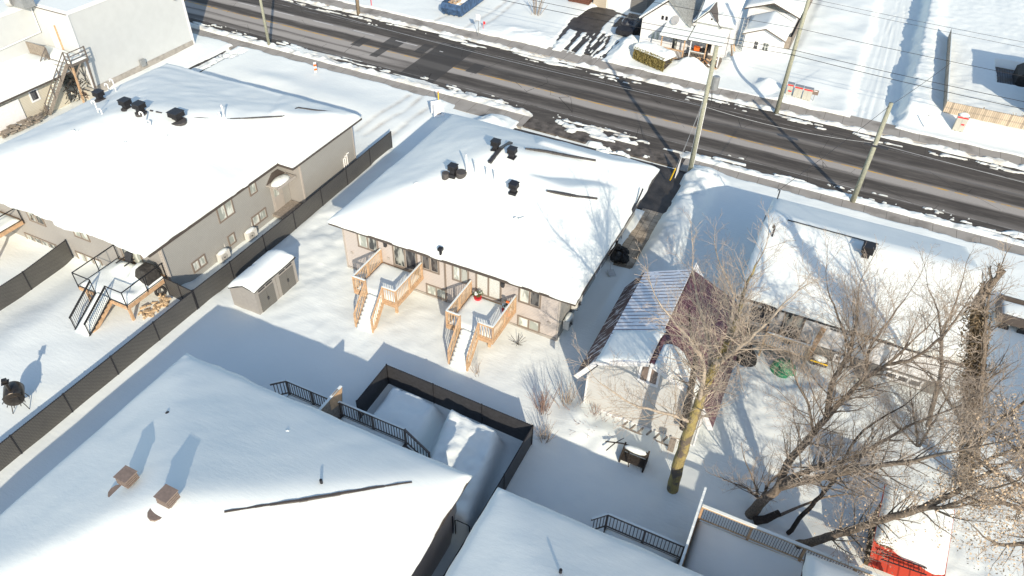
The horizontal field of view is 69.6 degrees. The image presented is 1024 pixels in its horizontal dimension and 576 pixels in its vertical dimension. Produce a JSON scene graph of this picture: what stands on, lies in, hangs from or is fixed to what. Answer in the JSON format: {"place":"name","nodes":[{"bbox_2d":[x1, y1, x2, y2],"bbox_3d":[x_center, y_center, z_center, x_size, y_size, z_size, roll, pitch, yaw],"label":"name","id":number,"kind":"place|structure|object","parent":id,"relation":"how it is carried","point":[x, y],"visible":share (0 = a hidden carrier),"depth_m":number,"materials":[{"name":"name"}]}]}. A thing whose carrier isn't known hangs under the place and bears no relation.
{"place":"outdoors","nodes":[
{"label":"outdoors","id":0,"kind":"place"},
{"bbox_2d":[191,28,529,128],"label":"sidewalk","id":1,"kind":"structure","parent":0,"point":[471,107],"depth_m":67.29,"materials":[{"name":"concrete"}]},
{"bbox_2d":[0,0,1023,575],"bbox_3d":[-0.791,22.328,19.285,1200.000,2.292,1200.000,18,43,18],"label":"snow ground","id":2,"kind":"structure","parent":0,"point":[304,332],"depth_m":43.22,"materials":[{"name":"snow"}]},
{"bbox_2d":[0,208,24,237],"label":"wooden deck","id":3,"kind":"structure","parent":2,"relation":"on","point":[9,223],"depth_m":47.40,"materials":[{"name":"brown wood"}]},
{"bbox_2d":[1,378,29,413],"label":"outdoor stove","id":4,"kind":"object","parent":2,"relation":"on","point":[14,393],"visible":1,"depth_m":36.99,"materials":[{"name":"metal"}]},
{"bbox_2d":[0,112,44,137],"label":"woodpile","id":5,"kind":"object","parent":2,"relation":"on","point":[15,128],"visible":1,"depth_m":59.00,"materials":[{"name":"brown wood"}]},
{"bbox_2d":[0,53,70,136],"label":"house","id":6,"kind":"structure","parent":2,"relation":"on","point":[26,79],"depth_m":59.53,"materials":[{"name":"beige"}]},
{"bbox_2d":[0,99,25,130],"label":"garage door","id":7,"kind":"structure","parent":6,"relation":"in","point":[12,112],"depth_m":58.47,"materials":[{"name":"white paint"}]},
{"bbox_2d":[0,239,73,310],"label":"chain link fence","id":8,"kind":"object","parent":2,"relation":"on","point":[40,270],"visible":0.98,"depth_m":45.47,"materials":[{"name":"black metal"}]},
{"bbox_2d":[25,41,96,114],"bbox_3d":[-38.642,-17.696,61.642,4.885,4.555,4.608,18,43,18],"label":"outdoor staircase","id":9,"kind":"structure","parent":2,"relation":"on","point":[63,59],"depth_m":61.00,"materials":[{"name":"grey paint"}]},
{"bbox_2d":[62,75,94,103],"bbox_3d":[-37.255,-16.870,62.527,2.820,2.400,2.968,18,43,18],"label":"scrap heap","id":10,"kind":"object","parent":2,"relation":"on","point":[74,92],"visible":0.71,"depth_m":62.55,"materials":[{"name":"black"}]},
{"bbox_2d":[0,0,194,90],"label":"commercial building","id":11,"kind":"structure","parent":2,"relation":"on","point":[119,40],"depth_m":63.61,"materials":[{"name":"white paint"}]},
{"bbox_2d":[4,0,35,9],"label":"rooftop unit","id":12,"kind":"object","parent":11,"relation":"on","point":[24,4],"visible":1,"depth_m":59.77,"materials":[{"name":"metal"}]},
{"bbox_2d":[46,22,61,48],"bbox_3d":[-38.462,-21.186,61.976,0.800,2.200,0.080,18,43,18],"label":"upper door","id":13,"kind":"structure","parent":11,"relation":"in","point":[50,26],"depth_m":61.97,"materials":[{"name":"white paint"}]},
{"bbox_2d":[0,291,197,470],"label":"chain link fence","id":14,"kind":"object","parent":2,"relation":"on","point":[39,426],"visible":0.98,"depth_m":38.17,"materials":[{"name":"black metal"}]},
{"bbox_2d":[68,244,168,335],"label":"wooden deck","id":15,"kind":"structure","parent":2,"relation":"on","point":[119,284],"depth_m":42.53,"materials":[{"name":"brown wood"}]},
{"bbox_2d":[135,262,160,285],"bbox_3d":[-21.398,-0.835,43.217,0.900,1.117,1.000,18,43,18],"label":"barbecue","id":16,"kind":"object","parent":15,"relation":"on","point":[143,269],"visible":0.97,"depth_m":42.92,"materials":[{"name":"black metal"}]},
{"bbox_2d":[138,293,170,319],"bbox_3d":[-21.076,1.094,43.558,1.200,0.409,2.182,18,43,18],"label":"firewood","id":17,"kind":"object","parent":2,"relation":"on","point":[164,301],"visible":1,"depth_m":43.45,"materials":[{"name":"wood"}]},
{"bbox_2d":[163,277,197,306],"bbox_3d":[-19.593,0.455,43.715,2.395,1.885,0.070,21,44,21],"label":"chain link fence","id":18,"kind":"object","parent":2,"relation":"on","point":[177,291],"visible":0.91,"depth_m":43.58,"materials":[{"name":"black metal"}]},
{"bbox_2d":[0,63,361,286],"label":"bungalow","id":19,"kind":"object","parent":2,"relation":"on","point":[182,175],"visible":0.99,"depth_m":47.41,"materials":[{"name":"grey"}]},
{"bbox_2d":[24,232,56,247],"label":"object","id":20,"kind":"structure","parent":19,"relation":"in","point":[28,236],"depth_m":48.59,"materials":[{"name":"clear glass"}]},
{"bbox_2d":[191,253,207,273],"bbox_3d":[-19.494,-1.531,45.967,0.080,0.800,1.150,18,43,18],"label":"window","id":21,"kind":"structure","parent":19,"relation":"in","point":[200,262],"depth_m":45.96,"materials":[{"name":"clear glass"}]},
{"bbox_2d":[216,244,230,263],"bbox_3d":[-18.566,-2.197,47.401,0.538,1.023,0.951,18,43,18],"label":"heat pump","id":22,"kind":"object","parent":19,"relation":"attached to","point":[223,255],"visible":1,"depth_m":47.21,"materials":[{"name":"white metal"}]},
{"bbox_2d":[216,199,235,223],"bbox_3d":[-18.126,-4.971,46.600,0.080,1.350,1.400,18,43,18],"label":"window","id":23,"kind":"structure","parent":19,"relation":"in","point":[227,210],"depth_m":46.72,"materials":[{"name":"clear glass"}]},
{"bbox_2d":[244,223,257,241],"bbox_3d":[-17.442,-3.706,49.195,0.538,1.023,0.951,18,43,18],"label":"heat pump","id":24,"kind":"object","parent":19,"relation":"attached to","point":[250,233],"visible":1,"depth_m":48.99,"materials":[{"name":"white metal"}]},
{"bbox_2d":[251,207,267,226],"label":"window","id":25,"kind":"structure","parent":19,"relation":"in","point":[261,215],"depth_m":49.82,"materials":[{"name":"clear glass"}]},
{"bbox_2d":[270,188,284,211],"bbox_3d":[-16.163,-6.425,50.851,0.095,2.200,1.050,18,43,18],"label":"side door","id":26,"kind":"structure","parent":19,"relation":"in","point":[277,196],"depth_m":51.00,"materials":[{"name":"beige metal"}]},
{"bbox_2d":[0,353,471,575],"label":"bungalow","id":27,"kind":"object","parent":2,"relation":"on","point":[186,464],"visible":1,"depth_m":27.93,"materials":[{"name":"beige"}]},
{"bbox_2d":[228,249,298,314],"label":"storage shed","id":28,"kind":"structure","parent":2,"relation":"on","point":[264,282],"depth_m":43.45,"materials":[{"name":"grey plastic"}]},
{"bbox_2d":[259,289,269,311],"bbox_3d":[-14.561,0.786,43.395,0.030,1.520,0.615,18,43,18],"label":"door","id":29,"kind":"structure","parent":28,"relation":"in","point":[263,296],"depth_m":43.34,"materials":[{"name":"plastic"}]},
{"bbox_2d":[266,282,276,305],"bbox_3d":[-14.286,0.417,43.833,0.030,1.520,0.615,18,43,18],"label":"door","id":30,"kind":"structure","parent":28,"relation":"in","point":[270,290],"depth_m":43.79,"materials":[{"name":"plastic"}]},
{"bbox_2d":[279,271,289,294],"bbox_3d":[-13.778,-0.265,44.643,0.030,1.520,0.615,18,43,18],"label":"door","id":31,"kind":"structure","parent":28,"relation":"in","point":[284,284],"depth_m":44.59,"materials":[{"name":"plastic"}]},
{"bbox_2d":[192,131,392,308],"bbox_3d":[-14.011,-5.361,50.795,0.070,2.096,21.472,18,43,18],"label":"chain link fence","id":32,"kind":"object","parent":2,"relation":"on","point":[218,281],"visible":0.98,"depth_m":49.10,"materials":[{"name":"black metal"}]},
{"bbox_2d":[270,379,328,408],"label":"railing","id":33,"kind":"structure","parent":2,"relation":"on","point":[312,403],"depth_m":36.59,"materials":[{"name":"metal"}]},
{"bbox_2d":[191,27,530,117],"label":"kerb","id":34,"kind":"structure","parent":2,"relation":"on","point":[369,74],"depth_m":68.41,"materials":[{"name":"concrete"}]},
{"bbox_2d":[338,401,430,457],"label":"railing","id":35,"kind":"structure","parent":2,"relation":"on","point":[392,439],"depth_m":35.27,"materials":[{"name":"metal"}]},
{"bbox_2d":[319,385,341,418],"bbox_3d":[-8.750,6.103,35.346,0.120,2.105,2.321,18,43,18],"label":"privacy screen","id":36,"kind":"object","parent":35,"relation":"attached to","point":[330,405],"visible":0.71,"depth_m":35.28,"materials":[{"name":"brown wood"}]},
{"bbox_2d":[352,249,423,332],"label":"wooden deck","id":37,"kind":"structure","parent":2,"relation":"on","point":[382,284],"depth_m":42.89,"materials":[{"name":"brown wood"}]},
{"bbox_2d":[431,100,443,116],"bbox_3d":[-6.241,-15.021,61.746,0.900,1.100,0.797,-14,43,-18],"label":"lawn sign","id":38,"kind":"object","parent":2,"relation":"on","point":[437,108],"visible":1,"depth_m":61.62,"materials":[{"name":"white paint"}]},
{"bbox_2d":[356,364,533,575],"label":"chain link fence","id":39,"kind":"object","parent":2,"relation":"on","point":[519,429],"visible":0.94,"depth_m":37.64,"materials":[{"name":"grey plastic"}]},
{"bbox_2d":[440,0,482,16],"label":"dumpster","id":40,"kind":"object","parent":2,"relation":"on","point":[459,8],"visible":1,"depth_m":79.38,"materials":[{"name":"blue metal"}]},
{"bbox_2d":[445,280,516,371],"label":"wooden deck","id":41,"kind":"structure","parent":2,"relation":"on","point":[471,321],"depth_m":40.90,"materials":[{"name":"brown wood"}]},
{"bbox_2d":[327,114,659,341],"bbox_3d":[-0.557,-5.675,47.410,16.159,8.599,15.440,18,43,18],"label":"bungalow","id":42,"kind":"object","parent":2,"relation":"on","point":[536,225],"visible":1,"depth_m":43.45,"materials":[{"name":"beige"}]},
{"bbox_2d":[356,234,378,253],"bbox_3d":[-8.769,-2.890,44.705,1.500,1.440,0.080,18,43,18],"label":"window","id":43,"kind":"structure","parent":42,"relation":"in","point":[369,244],"depth_m":44.89,"materials":[{"name":"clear glass"}]},
{"bbox_2d":[392,246,417,272],"bbox_3d":[-6.401,-1.915,44.041,1.730,2.000,0.080,18,43,18],"label":"patio door","id":44,"kind":"structure","parent":42,"relation":"in","point":[404,259],"depth_m":44.22,"materials":[{"name":"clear glass"}]},
{"bbox_2d":[420,255,439,274],"bbox_3d":[-4.827,-1.543,43.369,1.250,1.500,0.080,18,43,18],"label":"window","id":45,"kind":"structure","parent":42,"relation":"in","point":[430,265],"depth_m":43.53,"materials":[{"name":"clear glass"}]},
{"bbox_2d":[426,283,446,299],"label":"window","id":46,"kind":"structure","parent":42,"relation":"in","point":[432,290],"depth_m":44.73,"materials":[{"name":"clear glass"}]},
{"bbox_2d":[452,266,468,284],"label":"window","id":47,"kind":"structure","parent":42,"relation":"in","point":[459,275],"depth_m":42.91,"materials":[{"name":"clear glass"}]},
{"bbox_2d":[475,274,501,301],"bbox_3d":[-1.351,-0.229,42.296,1.664,2.000,0.080,18,43,18],"label":"patio door","id":48,"kind":"structure","parent":42,"relation":"in","point":[492,289],"depth_m":42.47,"materials":[{"name":"glass"}]},
{"bbox_2d":[517,315,539,332],"bbox_3d":[0.960,2.088,42.797,1.443,0.850,0.080,18,43,18],"label":"window","id":49,"kind":"structure","parent":42,"relation":"in","point":[529,324],"depth_m":42.80,"materials":[{"name":"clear glass"}]},
{"bbox_2d":[518,288,541,308],"bbox_3d":[0.998,0.414,41.365,1.395,1.470,0.080,18,43,18],"label":"window","id":50,"kind":"structure","parent":42,"relation":"in","point":[526,297],"depth_m":41.52,"materials":[{"name":"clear glass"}]},
{"bbox_2d":[562,312,573,330],"bbox_3d":[3.232,1.817,42.699,0.538,1.023,0.951,18,43,18],"label":"heat pump","id":51,"kind":"object","parent":42,"relation":"attached to","point":[568,320],"visible":1,"depth_m":42.42,"materials":[{"name":"white metal"}]},
{"bbox_2d":[526,380,558,414],"bbox_3d":[1.738,5.788,38.047,1.607,1.825,1.574,-22,46,-25],"label":"bush","id":52,"kind":"object","parent":2,"relation":"on","point":[542,403],"visible":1,"depth_m":38.22,"materials":[{"name":"brown plant"}]},
{"bbox_2d":[545,378,594,408],"bbox_3d":[2.986,5.530,38.440,2.594,1.775,1.698,5,41,3],"label":"bush","id":53,"kind":"object","parent":2,"relation":"on","point":[567,397],"visible":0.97,"depth_m":38.55,"materials":[{"name":"brown plant"}]},
{"bbox_2d":[445,487,703,575],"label":"bungalow","id":54,"kind":"object","parent":2,"relation":"on","point":[511,534],"visible":1,"depth_m":27.71,"materials":[{"name":"beige"}]},
{"bbox_2d":[523,124,680,168],"bbox_3d":[7.100,-11.489,60.000,13.709,0.250,0.290,19,44,19],"label":"driveway edge","id":55,"kind":"object","parent":2,"relation":"on","point":[585,142],"visible":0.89,"depth_m":60.32,"materials":[{"name":"concrete"}]},
{"bbox_2d":[593,0,654,13],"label":"garage","id":56,"kind":"structure","parent":2,"relation":"on","point":[639,6],"depth_m":81.99,"materials":[{"name":"white"}]},
{"bbox_2d":[607,0,629,10],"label":"garage door","id":57,"kind":"structure","parent":56,"relation":"in","point":[612,4],"depth_m":82.27,"materials":[{"name":"white paint"}]},
{"bbox_2d":[615,13,642,35],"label":"car","id":58,"kind":"object","parent":2,"relation":"on","point":[625,30],"visible":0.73,"depth_m":76.60,"materials":[{"name":"black metal"}]},
{"bbox_2d":[618,442,649,472],"bbox_3d":[5.940,8.204,35.866,1.280,1.035,0.800,18,43,18],"label":"bench","id":59,"kind":"object","parent":2,"relation":"on","point":[636,460],"visible":1,"depth_m":35.74,"materials":[{"name":"black metal"}]},
{"bbox_2d":[591,512,685,563],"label":"railing","id":60,"kind":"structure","parent":2,"relation":"on","point":[661,553],"depth_m":31.22,"materials":[{"name":"metal"}]},
{"bbox_2d":[679,487,706,565],"bbox_3d":[7.327,10.681,30.813,0.100,1.965,4.650,18,43,18],"label":"privacy screen","id":61,"kind":"object","parent":60,"relation":"attached to","point":[692,527],"visible":0.88,"depth_m":30.31,"materials":[{"name":"white"}]},
{"bbox_2d":[633,41,675,71],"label":"hedge","id":62,"kind":"object","parent":2,"relation":"on","point":[654,55],"visible":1,"depth_m":70.61,"materials":[{"name":"green plant"}]},
{"bbox_2d":[574,262,745,445],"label":"barn garage","id":63,"kind":"structure","parent":2,"relation":"on","point":[624,330],"depth_m":37.29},
{"bbox_2d":[637,367,659,387],"bbox_3d":[6.619,4.177,35.530,1.035,1.296,0.080,18,43,18],"label":"window","id":64,"kind":"structure","parent":63,"relation":"in","point":[648,372],"depth_m":35.62,"materials":[{"name":"glass"}]},
{"bbox_2d":[661,305,703,430],"bbox_3d":[7.985,3.838,34.044,2.581,7.384,1.978,3,41,1],"label":"bare tree","id":65,"kind":"object","parent":2,"relation":"on","point":[688,399],"visible":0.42,"depth_m":33.93,"materials":[{"name":"brown plant"}]},
{"bbox_2d":[639,0,745,68],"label":"house","id":66,"kind":"structure","parent":2,"relation":"on","point":[689,19],"depth_m":71.48,"materials":[{"name":"white"}]},
{"bbox_2d":[562,197,837,493],"bbox_3d":[7.517,3.696,30.513,8.897,15.559,7.820,-24,47,-27],"label":"bare tree","id":67,"kind":"object","parent":2,"relation":"on","point":[714,366],"visible":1,"depth_m":29.18,"materials":[{"name":"brown plant"}]},
{"bbox_2d":[687,45,719,171],"bbox_3d":[13.990,-12.332,53.482,0.878,10.716,0.571,18,43,18],"label":"utility pole","id":68,"kind":"object","parent":2,"relation":"on","point":[715,80],"visible":0.88,"depth_m":52.47,"materials":[{"name":"brown wood"}]},
{"bbox_2d":[282,0,1023,182],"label":"power line","id":69,"kind":"object","parent":68,"relation":"attached to","point":[668,98],"visible":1,"depth_m":53.89,"materials":[{"name":"metal"}]},
{"bbox_2d":[736,343,756,366],"bbox_3d":[13.266,3.667,41.445,1.199,1.601,1.099,18,43,18],"label":"covered heap","id":70,"kind":"object","parent":2,"relation":"on","point":[748,364],"visible":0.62,"depth_m":41.28,"materials":[{"name":"black fabric"}]},
{"bbox_2d":[700,438,801,513],"bbox_3d":[11.202,8.023,33.239,3.157,4.536,4.122,-20,45,-23],"label":"shrub","id":71,"kind":"object","parent":2,"relation":"on","point":[756,493],"visible":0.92,"depth_m":33.79,"materials":[{"name":"brown plant"}]},
{"bbox_2d":[742,11,793,59],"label":"garage","id":72,"kind":"structure","parent":2,"relation":"on","point":[766,33],"depth_m":72.95,"materials":[{"name":"white"}]},
{"bbox_2d":[744,0,805,36],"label":"house","id":73,"kind":"structure","parent":2,"relation":"on","point":[792,10],"depth_m":75.77,"materials":[{"name":"white"}]},
{"bbox_2d":[682,504,881,575],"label":"wooden deck","id":74,"kind":"structure","parent":2,"relation":"on","point":[713,551],"depth_m":30.88,"materials":[{"name":"brown wood"}]},
{"bbox_2d":[751,327,814,366],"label":"wooden deck","id":75,"kind":"structure","parent":2,"relation":"on","point":[763,332],"depth_m":41.16,"materials":[{"name":"brown wood"}]},
{"bbox_2d":[744,306,772,340],"bbox_3d":[13.877,2.187,41.700,1.150,1.740,1.200,18,43,18],"label":"awning","id":76,"kind":"object","parent":75,"relation":"on","point":[762,313],"visible":0.43,"depth_m":41.18,"materials":[{"name":"grey plastic"}]},
{"bbox_2d":[770,358,795,378],"bbox_3d":[15.173,4.361,41.051,1.439,1.168,1.239,18,43,18],"label":"green tarp","id":77,"kind":"object","parent":2,"relation":"on","point":[777,366],"visible":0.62,"depth_m":40.82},
{"bbox_2d":[774,0,809,113],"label":"utility pole","id":78,"kind":"object","parent":2,"relation":"on","point":[786,76],"visible":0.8,"depth_m":61.87,"materials":[{"name":"brown wood"}]},
{"bbox_2d":[504,0,1022,108],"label":"power line","id":79,"kind":"object","parent":78,"relation":"attached to","point":[773,51],"visible":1,"depth_m":61.88,"materials":[{"name":"black metal"}]},
{"bbox_2d":[533,0,1023,101],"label":"power line","id":80,"kind":"object","parent":78,"relation":"attached to","point":[791,49],"visible":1,"depth_m":61.17,"materials":[{"name":"black metal"}]},
{"bbox_2d":[644,0,1023,76],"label":"power line","id":81,"kind":"object","parent":78,"relation":"attached to","point":[839,37],"visible":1,"depth_m":59.07,"materials":[{"name":"black metal"}]},
{"bbox_2d":[753,493,849,524],"bbox_3d":[13.179,10.026,33.548,4.420,1.561,0.471,-5,41,-8],"label":"bare tree","id":82,"kind":"object","parent":2,"relation":"on","point":[766,518],"visible":0.83,"depth_m":33.51,"materials":[{"name":"brown plant"}]},
{"bbox_2d":[801,553,864,575],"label":"bungalow","id":83,"kind":"object","parent":2,"relation":"on","point":[813,565],"visible":0.98,"depth_m":27.96,"materials":[{"name":"beige"}]},
{"bbox_2d":[686,158,1023,247],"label":"kerb","id":84,"kind":"structure","parent":2,"relation":"on","point":[860,204],"depth_m":54.20,"materials":[{"name":"concrete"}]},
{"bbox_2d":[737,189,982,394],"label":"house","id":85,"kind":"structure","parent":2,"relation":"on","point":[808,223],"depth_m":41.03,"materials":[{"name":"white"}]},
{"bbox_2d":[778,313,805,338],"bbox_3d":[15.801,1.973,41.445,1.150,2.000,0.080,18,43,18],"label":"patio door","id":86,"kind":"structure","parent":85,"relation":"in","point":[787,315],"depth_m":41.42,"materials":[{"name":"grey glass"}]},
{"bbox_2d":[882,370,923,388],"bbox_3d":[21.376,4.991,40.346,2.000,0.570,0.080,18,43,18],"label":"window","id":87,"kind":"structure","parent":85,"relation":"in","point":[888,371],"depth_m":40.36,"materials":[{"name":"glass"}]},
{"bbox_2d":[786,378,939,534],"bbox_3d":[14.606,7.268,31.395,4.775,8.591,3.234,3,41,2],"label":"bare tree","id":88,"kind":"object","parent":2,"relation":"on","point":[802,514],"visible":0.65,"depth_m":30.81,"materials":[{"name":"brown plant"}]},
{"bbox_2d":[850,102,893,202],"bbox_3d":[25.409,-9.207,52.128,1.604,8.370,0.400,18,43,18],"label":"utility pole","id":89,"kind":"object","parent":2,"relation":"on","point":[874,145],"visible":0.82,"depth_m":51.72,"materials":[{"name":"brown wood"}]},
{"bbox_2d":[745,226,1023,521],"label":"bare tree","id":90,"kind":"object","parent":2,"relation":"on","point":[757,506],"visible":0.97,"depth_m":29.80,"materials":[{"name":"brown plant"}]},
{"bbox_2d":[795,424,1023,575],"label":"bare tree","id":91,"kind":"object","parent":2,"relation":"on","point":[870,523],"visible":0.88,"depth_m":27.05,"materials":[{"name":"brown plant"}]},
{"bbox_2d":[864,484,954,575],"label":"garden shed","id":92,"kind":"structure","parent":2,"relation":"on","point":[922,549],"depth_m":30.90,"materials":[{"name":"red metal"}]},
{"bbox_2d":[880,552,926,574],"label":"ladder","id":93,"kind":"object","parent":92,"relation":"on","point":[903,560],"visible":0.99,"depth_m":30.44,"materials":[{"name":"black metal"}]},
{"bbox_2d":[855,355,998,476],"bbox_3d":[17.930,5.491,32.007,4.301,6.117,5.436,-15,44,-19],"label":"shrub","id":94,"kind":"object","parent":2,"relation":"on","point":[898,418],"visible":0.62,"depth_m":32.27,"materials":[{"name":"brown plant"}]},
{"bbox_2d":[901,236,992,427],"bbox_3d":[20.329,2.600,35.560,5.915,10.249,3.942,40,54,36],"label":"bare tree","id":95,"kind":"object","parent":2,"relation":"on","point":[940,328],"visible":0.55,"depth_m":34.78,"materials":[{"name":"brown plant"}]},
{"bbox_2d":[892,233,1023,490],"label":"bare tree","id":96,"kind":"object","parent":2,"relation":"on","point":[978,320],"visible":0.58,"depth_m":30.88,"materials":[{"name":"brown plant"}]},
{"bbox_2d":[952,112,969,131],"bbox_3d":[37.935,-13.883,62.412,0.910,2.078,0.481,18,43,18],"label":"barricade","id":97,"kind":"object","parent":2,"relation":"on","point":[960,122],"visible":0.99,"depth_m":62.11,"materials":[{"name":"metal"}]},
{"bbox_2d":[943,27,1023,128],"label":"board fence","id":98,"kind":"object","parent":2,"relation":"on","point":[995,117],"visible":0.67,"depth_m":62.97,"materials":[{"name":"brown wood"}]},
{"bbox_2d":[995,294,1023,334],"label":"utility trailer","id":99,"kind":"object","parent":2,"relation":"on","point":[1016,306],"visible":0.88,"depth_m":44.24,"materials":[{"name":"metal"}]},
{"bbox_2d":[556,7,640,57],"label":"driveway","id":100,"kind":"structure","parent":0,"point":[588,26],"depth_m":78.66,"materials":[{"name":"asphalt"}]},
{"bbox_2d":[513,128,686,213],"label":"driveway","id":101,"kind":"structure","parent":0,"point":[661,192],"depth_m":55.41,"materials":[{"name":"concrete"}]},
{"bbox_2d":[184,0,1023,240],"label":"road","id":102,"kind":"structure","parent":0,"point":[907,180],"depth_m":64.29,"materials":[{"name":"asphalt"}]},
{"bbox_2d":[311,0,1019,164],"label":"kerb","id":103,"kind":"structure","parent":102,"relation":"on","point":[920,142],"depth_m":70.20,"materials":[{"name":"concrete"}]},
{"bbox_2d":[525,118,684,165],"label":"sidewalk","id":104,"kind":"structure","parent":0,"point":[618,145],"depth_m":60.17,"materials":[{"name":"concrete"}]},
{"bbox_2d":[613,208,662,268],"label":"paved path","id":105,"kind":"structure","parent":0,"point":[640,233],"depth_m":50.60,"materials":[{"name":"concrete"}]},
{"bbox_2d":[610,243,629,263],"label":"garbage bags","id":106,"kind":"object","parent":105,"relation":"on","point":[620,253],"visible":0.94,"depth_m":47.91,"materials":[{"name":"black plastic"}]},
{"bbox_2d":[312,0,1023,164],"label":"sidewalk","id":107,"kind":"structure","parent":0,"point":[873,125],"depth_m":68.65,"materials":[{"name":"concrete"}]},
{"bbox_2d":[679,159,1023,254],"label":"sidewalk","id":108,"kind":"structure","parent":0,"point":[966,237],"depth_m":53.65,"materials":[{"name":"concrete"}]},
{"bbox_2d":[923,393,1023,575],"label":"bare tree","id":109,"kind":"object","parent":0,"point":[988,465],"visible":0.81,"depth_m":26.18,"materials":[{"name":"brown plant"}]},
{"bbox_2d":[995,67,1013,84],"bbox_3d":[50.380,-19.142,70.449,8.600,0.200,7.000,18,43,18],"label":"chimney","id":110,"kind":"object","parent":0,"point":[1005,78],"depth_m":72.02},
{"bbox_2d":[1013,63,1023,86],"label":"vehicle","id":111,"kind":"object","parent":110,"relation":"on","point":[1017,79],"visible":0.83,"depth_m":70.10,"materials":[{"name":"black metal"}]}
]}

